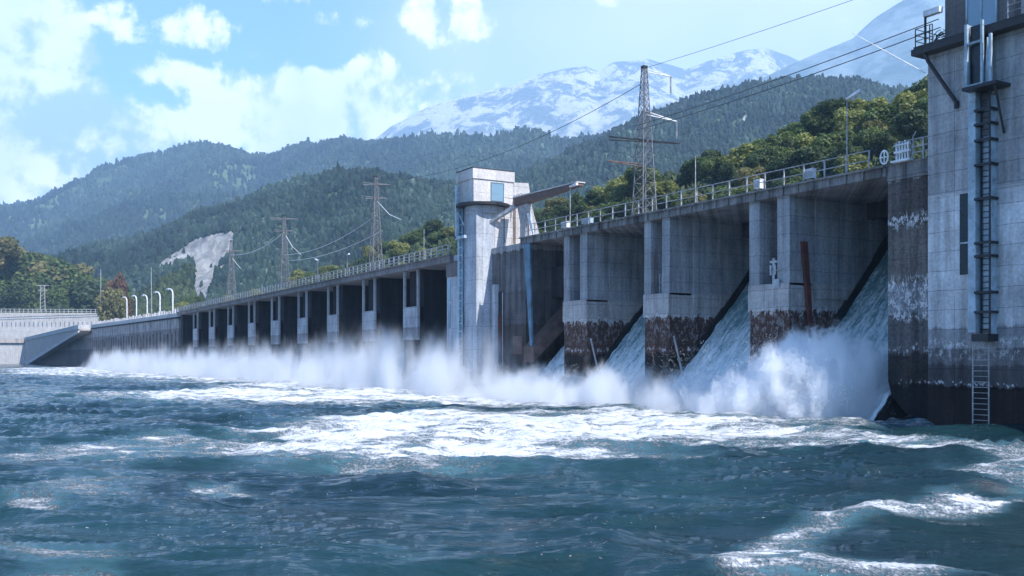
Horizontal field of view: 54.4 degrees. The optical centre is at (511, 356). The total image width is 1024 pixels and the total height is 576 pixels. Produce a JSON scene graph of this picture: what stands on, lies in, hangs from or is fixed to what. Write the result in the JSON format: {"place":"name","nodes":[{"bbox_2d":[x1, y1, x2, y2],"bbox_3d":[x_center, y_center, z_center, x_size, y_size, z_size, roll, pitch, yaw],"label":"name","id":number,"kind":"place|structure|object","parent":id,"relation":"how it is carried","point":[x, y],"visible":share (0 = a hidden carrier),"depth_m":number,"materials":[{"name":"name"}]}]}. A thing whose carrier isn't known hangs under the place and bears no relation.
{"place":"outdoors","nodes":[
{"label":"outdoors","id":0,"kind":"place"},
{"bbox_2d":[73,189,389,304],"bbox_3d":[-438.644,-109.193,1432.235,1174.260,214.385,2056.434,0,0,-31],"label":"hills","id":1,"kind":"structure","parent":0,"point":[206,252],"depth_m":1003.96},
{"bbox_2d":[50,162,544,305],"bbox_3d":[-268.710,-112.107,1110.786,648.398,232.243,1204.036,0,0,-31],"label":"forest","id":2,"kind":"object","parent":1,"relation":"on","point":[318,216],"visible":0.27,"depth_m":993.54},
{"bbox_2d":[2,138,467,251],"bbox_3d":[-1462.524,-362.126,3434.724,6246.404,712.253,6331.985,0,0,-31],"label":"hills","id":3,"kind":"structure","parent":0,"point":[109,179],"depth_m":3008.79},
{"bbox_2d":[0,124,605,255],"bbox_3d":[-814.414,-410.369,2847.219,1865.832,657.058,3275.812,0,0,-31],"label":"forest","id":4,"kind":"object","parent":3,"relation":"on","point":[184,177],"visible":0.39,"depth_m":2720.04,"materials":[{"name":"plant"}]},
{"bbox_2d":[0,0,902,204],"label":"sky","id":5,"kind":"structure","parent":0,"point":[85,84],"materials":[{"name":"blue"}]},
{"bbox_2d":[0,364,1023,575],"bbox_3d":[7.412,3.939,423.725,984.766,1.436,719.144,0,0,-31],"label":"river","id":6,"kind":"structure","parent":0,"point":[112,472],"depth_m":29.47,"materials":[{"name":"liquid"}]},
{"bbox_2d":[0,338,24,363],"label":"bank wall","id":7,"kind":"structure","parent":6,"relation":"in","point":[12,350],"depth_m":520.76,"materials":[{"name":"concrete"}]},
{"bbox_2d":[0,313,99,337],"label":"bank wall","id":8,"kind":"structure","parent":6,"relation":"on","point":[18,325],"depth_m":557.16,"materials":[{"name":"concrete"}]},
{"bbox_2d":[24,325,91,363],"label":"wing wall","id":9,"kind":"structure","parent":6,"relation":"in","point":[39,347],"depth_m":425.49,"materials":[{"name":"concrete"}]},
{"bbox_2d":[36,308,179,370],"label":"training wall","id":10,"kind":"structure","parent":6,"relation":"in","point":[148,342],"depth_m":283.05,"materials":[{"name":"concrete"}]},
{"bbox_2d":[176,254,453,388],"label":"barrage","id":11,"kind":"object","parent":6,"relation":"in","point":[395,310],"visible":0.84,"depth_m":143.91,"materials":[{"name":"concrete"}]},
{"bbox_2d":[164,358,192,373],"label":"water jet","id":12,"kind":"object","parent":11,"relation":"attached to","point":[178,369],"visible":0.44,"depth_m":219.37},
{"bbox_2d":[179,357,208,374],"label":"water jet","id":13,"kind":"object","parent":11,"relation":"attached to","point":[193,369],"visible":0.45,"depth_m":207.23},
{"bbox_2d":[213,356,248,377],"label":"water jet","id":14,"kind":"object","parent":11,"relation":"attached to","point":[228,373],"visible":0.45,"depth_m":183.34},
{"bbox_2d":[221,240,241,300],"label":"pylon","id":15,"kind":"object","parent":11,"relation":"on","point":[229,266],"visible":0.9,"depth_m":213.97,"materials":[{"name":"metal"}]},
{"bbox_2d":[257,356,297,379],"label":"water jet","id":16,"kind":"object","parent":11,"relation":"attached to","point":[272,375],"visible":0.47,"depth_m":159.37},
{"bbox_2d":[270,215,292,289],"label":"pylon","id":17,"kind":"object","parent":11,"relation":"on","point":[285,237],"visible":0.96,"depth_m":182.86,"materials":[{"name":"metal"}]},
{"bbox_2d":[286,355,327,381],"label":"water jet","id":18,"kind":"object","parent":11,"relation":"attached to","point":[305,377],"visible":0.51,"depth_m":147.33},
{"bbox_2d":[177,244,448,311],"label":"railing","id":19,"kind":"object","parent":11,"relation":"on","point":[361,270],"visible":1,"depth_m":144.58,"materials":[{"name":"metal"}]},
{"bbox_2d":[348,352,403,386],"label":"water jet","id":20,"kind":"object","parent":11,"relation":"attached to","point":[389,366],"visible":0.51,"depth_m":124.45},
{"bbox_2d":[363,175,389,270],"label":"pylon","id":21,"kind":"object","parent":11,"relation":"on","point":[376,183],"visible":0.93,"depth_m":146.06,"materials":[{"name":"metal"}]},
{"bbox_2d":[376,84,639,180],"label":"power cable","id":22,"kind":"object","parent":21,"relation":"hanging from","point":[518,146],"visible":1,"depth_m":109.87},
{"bbox_2d":[395,352,448,389],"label":"water jet","id":23,"kind":"object","parent":11,"relation":"attached to","point":[428,381],"visible":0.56,"depth_m":114.00},
{"bbox_2d":[446,167,563,396],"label":"turret tower","id":24,"kind":"structure","parent":6,"relation":"in","point":[486,293],"depth_m":103.00,"materials":[{"name":"concrete"}]},
{"bbox_2d":[491,182,503,201],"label":"turret window","id":25,"kind":"structure","parent":24,"relation":"in","point":[497,189],"depth_m":103.71,"materials":[{"name":"blue glass"}]},
{"bbox_2d":[489,181,584,236],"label":"jib crane","id":26,"kind":"object","parent":24,"relation":"on","point":[523,203],"visible":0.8,"depth_m":100.73,"materials":[{"name":"grey metal"}]},
{"bbox_2d":[195,329,889,420],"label":"spray drops","id":27,"kind":"object","parent":6,"relation":"on","point":[768,382],"visible":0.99,"depth_m":73.85,"materials":[{"name":"white liquid"}]},
{"bbox_2d":[517,165,909,420],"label":"spillway dam","id":28,"kind":"structure","parent":6,"relation":"in","point":[803,258],"depth_m":79.34,"materials":[{"name":"concrete"}]},
{"bbox_2d":[523,346,563,399],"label":"chute water","id":29,"kind":"structure","parent":28,"relation":"on","point":[557,360],"depth_m":95.39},
{"bbox_2d":[575,314,644,402],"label":"chute water","id":30,"kind":"structure","parent":28,"relation":"on","point":[627,355],"depth_m":87.07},
{"bbox_2d":[607,65,679,214],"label":"pylon","id":31,"kind":"object","parent":28,"relation":"on","point":[644,117],"visible":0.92,"depth_m":91.86,"materials":[{"name":"metal"}]},
{"bbox_2d":[636,18,938,125],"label":"power cable","id":32,"kind":"object","parent":31,"relation":"hanging from","point":[795,72],"visible":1,"depth_m":74.35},
{"bbox_2d":[637,27,940,129],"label":"power cable","id":33,"kind":"object","parent":31,"relation":"hanging from","point":[794,80],"visible":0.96,"depth_m":74.49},
{"bbox_2d":[525,150,869,235],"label":"railing","id":34,"kind":"object","parent":28,"relation":"on","point":[712,192],"visible":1,"depth_m":74.41,"materials":[{"name":"metal"}]},
{"bbox_2d":[660,282,749,410],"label":"chute water","id":35,"kind":"structure","parent":28,"relation":"on","point":[734,323],"depth_m":77.23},
{"bbox_2d":[779,250,890,420],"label":"chute water","id":36,"kind":"structure","parent":28,"relation":"on","point":[863,323],"depth_m":66.61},
{"bbox_2d":[846,88,861,171],"bbox_3d":[21.709,-14.263,63.282,0.240,5.226,1.150,0,0,-31],"label":"street lamp","id":37,"kind":"object","parent":28,"relation":"on","point":[855,93],"visible":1,"depth_m":63.70,"materials":[{"name":"metal"}]},
{"bbox_2d":[886,157,927,418],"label":"end pier","id":38,"kind":"structure","parent":6,"relation":"in","point":[907,181],"depth_m":60.00,"materials":[{"name":"concrete"}]},
{"bbox_2d":[880,131,915,164],"bbox_3d":[23.328,-12.554,60.184,0.441,1.736,2.331,0,0,-35],"label":"gate hoist","id":39,"kind":"object","parent":38,"relation":"on","point":[904,151],"visible":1,"depth_m":59.86,"materials":[{"name":"white paint"}]},
{"bbox_2d":[895,136,927,159],"bbox_3d":[24.140,-12.351,59.390,0.108,1.343,2.959,0,0,-31],"label":"railing","id":40,"kind":"object","parent":38,"relation":"on","point":[923,150],"visible":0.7,"depth_m":59.24,"materials":[{"name":"metal"}]},
{"bbox_2d":[852,0,1023,424],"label":"concrete tower","id":41,"kind":"structure","parent":6,"relation":"in","point":[974,58],"depth_m":54.56,"materials":[{"name":"concrete"}]},
{"bbox_2d":[923,6,942,43],"bbox_3d":[24.035,-18.717,56.875,0.350,2.233,1.065,0,0,-31],"label":"wall lamp","id":42,"kind":"object","parent":41,"relation":"on","point":[932,11],"visible":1,"depth_m":56.97,"materials":[{"name":"metal"}]},
{"bbox_2d":[960,193,967,274],"bbox_3d":[25.368,-6.846,55.553,0.050,4.564,0.829,0,0,-31],"label":"slot window","id":43,"kind":"structure","parent":41,"relation":"in","point":[963,197],"depth_m":55.63,"materials":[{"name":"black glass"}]},
{"bbox_2d":[966,0,996,25],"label":"window","id":44,"kind":"structure","parent":41,"relation":"in","point":[976,10],"depth_m":55.13,"materials":[{"name":"glass"}]},
{"bbox_2d":[348,175,689,269],"bbox_3d":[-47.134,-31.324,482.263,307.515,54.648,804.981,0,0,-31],"label":"riverbank","id":45,"kind":"structure","parent":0,"point":[453,240],"depth_m":338.43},
{"bbox_2d":[96,287,128,320],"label":"tree","id":46,"kind":"object","parent":45,"relation":"on","point":[112,304],"visible":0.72,"depth_m":465.15,"materials":[{"name":"green plant"}]},
{"bbox_2d":[101,272,131,315],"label":"tree","id":47,"kind":"object","parent":45,"relation":"on","point":[119,282],"visible":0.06,"depth_m":478.53,"materials":[{"name":"brown plant"}]},
{"bbox_2d":[387,240,409,258],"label":"tree","id":48,"kind":"object","parent":45,"relation":"on","point":[398,248],"visible":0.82,"depth_m":357.10,"materials":[{"name":"green plant"}]},
{"bbox_2d":[404,227,427,243],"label":"tree","id":49,"kind":"object","parent":45,"relation":"on","point":[415,235],"visible":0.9,"depth_m":362.75,"materials":[{"name":"green plant"}]},
{"bbox_2d":[421,218,443,234],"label":"tree","id":50,"kind":"object","parent":45,"relation":"on","point":[429,226],"visible":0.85,"depth_m":363.20,"materials":[{"name":"green plant"}]},
{"bbox_2d":[536,216,561,231],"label":"tree","id":51,"kind":"object","parent":45,"relation":"on","point":[548,222],"visible":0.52,"depth_m":280.07,"materials":[{"name":"green plant"}]},
{"bbox_2d":[542,197,567,214],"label":"tree","id":52,"kind":"object","parent":45,"relation":"on","point":[550,204],"visible":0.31,"depth_m":292.00,"materials":[{"name":"green plant"}]},
{"bbox_2d":[543,209,568,221],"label":"tree","id":53,"kind":"object","parent":45,"relation":"on","point":[551,214],"visible":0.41,"depth_m":282.14,"materials":[{"name":"green plant"}]},
{"bbox_2d":[205,133,927,305],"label":"shrubs","id":54,"kind":"object","parent":45,"relation":"on","point":[425,244],"visible":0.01,"depth_m":322.65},
{"bbox_2d":[554,201,578,219],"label":"tree","id":55,"kind":"object","parent":45,"relation":"on","point":[565,207],"visible":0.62,"depth_m":282.42,"materials":[{"name":"green plant"}]},
{"bbox_2d":[593,202,620,222],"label":"tree","id":56,"kind":"object","parent":45,"relation":"on","point":[608,210],"visible":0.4,"depth_m":252.39,"materials":[{"name":"green plant"}]},
{"bbox_2d":[597,177,626,202],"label":"tree","id":57,"kind":"object","parent":45,"relation":"on","point":[605,195],"visible":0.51,"depth_m":270.43,"materials":[{"name":"green plant"}]},
{"bbox_2d":[608,181,636,200],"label":"tree","id":58,"kind":"object","parent":45,"relation":"on","point":[625,189],"visible":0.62,"depth_m":268.40,"materials":[{"name":"green plant"}]},
{"bbox_2d":[615,195,649,216],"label":"tree","id":59,"kind":"object","parent":45,"relation":"on","point":[618,208],"visible":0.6,"depth_m":246.84,"materials":[{"name":"green plant"}]},
{"bbox_2d":[623,164,661,194],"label":"tree","id":60,"kind":"object","parent":45,"relation":"on","point":[628,174],"visible":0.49,"depth_m":262.79,"materials":[{"name":"green plant"}]},
{"bbox_2d":[638,182,667,201],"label":"tree","id":61,"kind":"object","parent":45,"relation":"on","point":[660,188],"visible":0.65,"depth_m":249.23,"materials":[{"name":"green plant"}]},
{"bbox_2d":[656,194,694,209],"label":"tree","id":62,"kind":"object","parent":45,"relation":"on","point":[663,205],"visible":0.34,"depth_m":227.13,"materials":[{"name":"green plant"}]},
{"bbox_2d":[679,160,691,185],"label":"tree","id":63,"kind":"object","parent":45,"relation":"on","point":[684,176],"visible":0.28,"depth_m":255.22,"materials":[{"name":"green plant"}]},
{"bbox_2d":[684,157,715,181],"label":"tree","id":64,"kind":"object","parent":45,"relation":"on","point":[704,168],"visible":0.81,"depth_m":249.93,"materials":[{"name":"green plant"}]},
{"bbox_2d":[706,186,739,199],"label":"tree","id":65,"kind":"object","parent":45,"relation":"on","point":[720,193],"visible":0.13,"depth_m":213.22,"materials":[{"name":"green plant"}]},
{"bbox_2d":[717,161,738,181],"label":"tree","id":66,"kind":"object","parent":45,"relation":"on","point":[726,171],"visible":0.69,"depth_m":236.36,"materials":[{"name":"green plant"}]},
{"bbox_2d":[723,143,762,166],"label":"tree","id":67,"kind":"object","parent":45,"relation":"on","point":[744,148],"visible":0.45,"depth_m":236.68,"materials":[{"name":"green plant"}]},
{"bbox_2d":[731,166,769,190],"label":"tree","id":68,"kind":"object","parent":45,"relation":"on","point":[742,172],"visible":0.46,"depth_m":218.82,"materials":[{"name":"green plant"}]},
{"bbox_2d":[738,146,782,174],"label":"tree","id":69,"kind":"object","parent":45,"relation":"on","point":[762,158],"visible":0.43,"depth_m":225.25,"materials":[{"name":"green plant"}]},
{"bbox_2d":[746,134,775,147],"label":"tree","id":70,"kind":"object","parent":45,"relation":"on","point":[765,142],"visible":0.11,"depth_m":238.44,"materials":[{"name":"green plant"}]},
{"bbox_2d":[765,147,804,180],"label":"tree","id":71,"kind":"object","parent":45,"relation":"on","point":[783,160],"visible":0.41,"depth_m":216.85,"materials":[{"name":"green plant"}]},
{"bbox_2d":[770,127,807,149],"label":"tree","id":72,"kind":"object","parent":45,"relation":"on","point":[779,141],"visible":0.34,"depth_m":236.30,"materials":[{"name":"green plant"}]},
{"bbox_2d":[776,122,802,135],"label":"tree","id":73,"kind":"object","parent":45,"relation":"on","point":[792,126],"visible":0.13,"depth_m":241.81,"materials":[{"name":"green plant"}]},
{"bbox_2d":[792,132,816,149],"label":"tree","id":74,"kind":"object","parent":45,"relation":"on","point":[801,141],"visible":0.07,"depth_m":220.70,"materials":[{"name":"green plant"}]},
{"bbox_2d":[789,168,821,181],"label":"tree","id":75,"kind":"object","parent":45,"relation":"on","point":[798,178],"visible":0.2,"depth_m":207.60,"materials":[{"name":"green plant"}]},
{"bbox_2d":[791,144,833,176],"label":"tree","id":76,"kind":"object","parent":45,"relation":"on","point":[809,153],"visible":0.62,"depth_m":210.56,"materials":[{"name":"green plant"}]},
{"bbox_2d":[799,109,835,137],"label":"tree","id":77,"kind":"object","parent":45,"relation":"on","point":[811,121],"visible":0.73,"depth_m":235.46,"materials":[{"name":"green plant"}]},
{"bbox_2d":[811,97,852,131],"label":"tree","id":78,"kind":"object","parent":45,"relation":"on","point":[840,101],"visible":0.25,"depth_m":232.96,"materials":[{"name":"green plant"}]},
{"bbox_2d":[813,129,855,148],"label":"tree","id":79,"kind":"object","parent":45,"relation":"on","point":[834,139],"visible":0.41,"depth_m":214.87,"materials":[{"name":"green plant"}]},
{"bbox_2d":[817,98,852,118],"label":"tree","id":80,"kind":"object","parent":45,"relation":"on","point":[827,104],"visible":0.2,"depth_m":233.71,"materials":[{"name":"green plant"}]},
{"bbox_2d":[829,140,866,166],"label":"tree","id":81,"kind":"object","parent":45,"relation":"on","point":[839,149],"visible":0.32,"depth_m":205.21,"materials":[{"name":"green plant"}]},
{"bbox_2d":[833,107,864,133],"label":"tree","id":82,"kind":"object","parent":45,"relation":"on","point":[855,122],"visible":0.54,"depth_m":222.77,"materials":[{"name":"green plant"}]},
{"bbox_2d":[833,98,870,131],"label":"tree","id":83,"kind":"object","parent":45,"relation":"on","point":[857,103],"visible":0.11,"depth_m":230.48,"materials":[{"name":"green plant"}]},
{"bbox_2d":[832,153,872,173],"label":"tree","id":84,"kind":"object","parent":45,"relation":"on","point":[840,161],"visible":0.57,"depth_m":202.74,"materials":[{"name":"green plant"}]},
{"bbox_2d":[852,126,884,147],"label":"tree","id":85,"kind":"object","parent":45,"relation":"on","point":[863,137],"visible":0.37,"depth_m":211.66,"materials":[{"name":"green plant"}]},
{"bbox_2d":[856,119,888,136],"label":"tree","id":86,"kind":"object","parent":45,"relation":"on","point":[871,123],"visible":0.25,"depth_m":215.79,"materials":[{"name":"green plant"}]},
{"bbox_2d":[859,96,887,110],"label":"tree","id":87,"kind":"object","parent":45,"relation":"on","point":[877,102],"visible":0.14,"depth_m":227.01,"materials":[{"name":"green plant"}]},
{"bbox_2d":[865,131,900,157],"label":"tree","id":88,"kind":"object","parent":45,"relation":"on","point":[879,143],"visible":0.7,"depth_m":205.11,"materials":[{"name":"green plant"}]},
{"bbox_2d":[861,101,905,126],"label":"tree","id":89,"kind":"object","parent":45,"relation":"on","point":[884,113],"visible":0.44,"depth_m":217.45,"materials":[{"name":"green plant"}]},
{"bbox_2d":[884,124,912,143],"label":"tree","id":90,"kind":"object","parent":45,"relation":"on","point":[892,129],"visible":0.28,"depth_m":207.78,"materials":[{"name":"green plant"}]},
{"bbox_2d":[885,88,927,115],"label":"tree","id":91,"kind":"object","parent":45,"relation":"on","point":[909,99],"visible":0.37,"depth_m":216.36,"materials":[{"name":"green plant"}]},
{"bbox_2d":[888,107,927,139],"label":"tree","id":92,"kind":"object","parent":45,"relation":"on","point":[912,121],"visible":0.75,"depth_m":205.29,"materials":[{"name":"green plant"}]},
{"bbox_2d":[913,95,927,113],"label":"tree","id":93,"kind":"object","parent":45,"relation":"on","point":[921,103],"visible":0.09,"depth_m":209.03,"materials":[{"name":"green plant"}]},
{"bbox_2d":[375,48,797,139],"bbox_3d":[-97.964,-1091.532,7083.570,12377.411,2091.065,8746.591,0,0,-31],"label":"mountain","id":94,"kind":"structure","parent":0,"point":[552,101],"depth_m":6606.45,"materials":[{"name":"snow"}]},
{"bbox_2d":[568,92,891,181],"bbox_3d":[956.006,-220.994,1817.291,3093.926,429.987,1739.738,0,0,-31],"label":"hills","id":95,"kind":"structure","parent":0,"point":[718,119],"depth_m":1386.35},
{"bbox_2d":[511,72,907,201],"bbox_3d":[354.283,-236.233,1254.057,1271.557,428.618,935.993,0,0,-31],"label":"forest","id":96,"kind":"object","parent":95,"relation":"on","point":[770,105],"visible":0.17,"depth_m":1379.15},
{"bbox_2d":[758,0,944,87],"bbox_3d":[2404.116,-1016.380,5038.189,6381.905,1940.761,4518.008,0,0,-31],"label":"mountain","id":97,"kind":"structure","parent":0,"point":[882,67],"depth_m":4947.00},
{"bbox_2d":[877,143,927,165],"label":"tree","id":98,"kind":"object","parent":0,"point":[890,151],"visible":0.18,"depth_m":188.00,"materials":[{"name":"green plant"}]},
{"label":"riverbank","id":99,"kind":"structure","parent":0,"visible":0},
{"bbox_2d":[0,235,22,274],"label":"tree","id":100,"kind":"object","parent":99,"relation":"on","point":[10,248],"visible":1,"depth_m":587.78,"materials":[{"name":"green plant"}]},
{"bbox_2d":[0,280,39,310],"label":"tree","id":101,"kind":"object","parent":99,"relation":"on","point":[14,295],"visible":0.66,"depth_m":575.39,"materials":[{"name":"green plant"}]},
{"bbox_2d":[0,252,57,287],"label":"tree","id":102,"kind":"object","parent":99,"relation":"on","point":[13,272],"visible":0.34,"depth_m":606.50,"materials":[{"name":"green plant"}]},
{"bbox_2d":[23,284,55,310],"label":"tree","id":103,"kind":"object","parent":99,"relation":"on","point":[30,290],"visible":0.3,"depth_m":581.50,"materials":[{"name":"green plant"}]},
{"bbox_2d":[22,257,65,288],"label":"tree","id":104,"kind":"object","parent":99,"relation":"on","point":[39,266],"visible":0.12,"depth_m":609.81,"materials":[{"name":"green plant"}]},
{"bbox_2d":[0,288,94,312],"bbox_3d":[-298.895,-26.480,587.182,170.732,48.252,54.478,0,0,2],"label":"hedge","id":105,"kind":"object","parent":99,"relation":"on","point":[58,306],"visible":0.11,"depth_m":577.39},
{"bbox_2d":[1,309,96,313],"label":"fence","id":106,"kind":"object","parent":99,"relation":"on","point":[59,311],"visible":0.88,"depth_m":554.60,"materials":[{"name":"metal"}]},
{"bbox_2d":[32,256,82,288],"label":"tree","id":107,"kind":"object","parent":99,"relation":"on","point":[57,263],"visible":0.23,"depth_m":615.19,"materials":[{"name":"green plant"}]},
{"bbox_2d":[45,287,75,306],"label":"tree","id":108,"kind":"object","parent":99,"relation":"on","point":[56,296],"visible":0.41,"depth_m":583.98,"materials":[{"name":"green plant"}]},
{"bbox_2d":[47,262,94,281],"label":"tree","id":109,"kind":"object","parent":99,"relation":"on","point":[83,268],"visible":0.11,"depth_m":626.05,"materials":[{"name":"green plant"}]},
{"bbox_2d":[50,271,104,290],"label":"tree","id":110,"kind":"object","parent":99,"relation":"on","point":[64,284],"visible":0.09,"depth_m":612.16,"materials":[{"name":"green plant"}]},
{"bbox_2d":[68,278,113,310],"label":"tree","id":111,"kind":"object","parent":99,"relation":"on","point":[79,290],"visible":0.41,"depth_m":582.35,"materials":[{"name":"green plant"}]},
{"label":"hills","id":112,"kind":"structure","parent":0,"visible":0},
{"bbox_2d":[130,262,196,316],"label":"forest","id":113,"kind":"object","parent":112,"relation":"on","point":[180,282],"visible":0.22,"depth_m":667.81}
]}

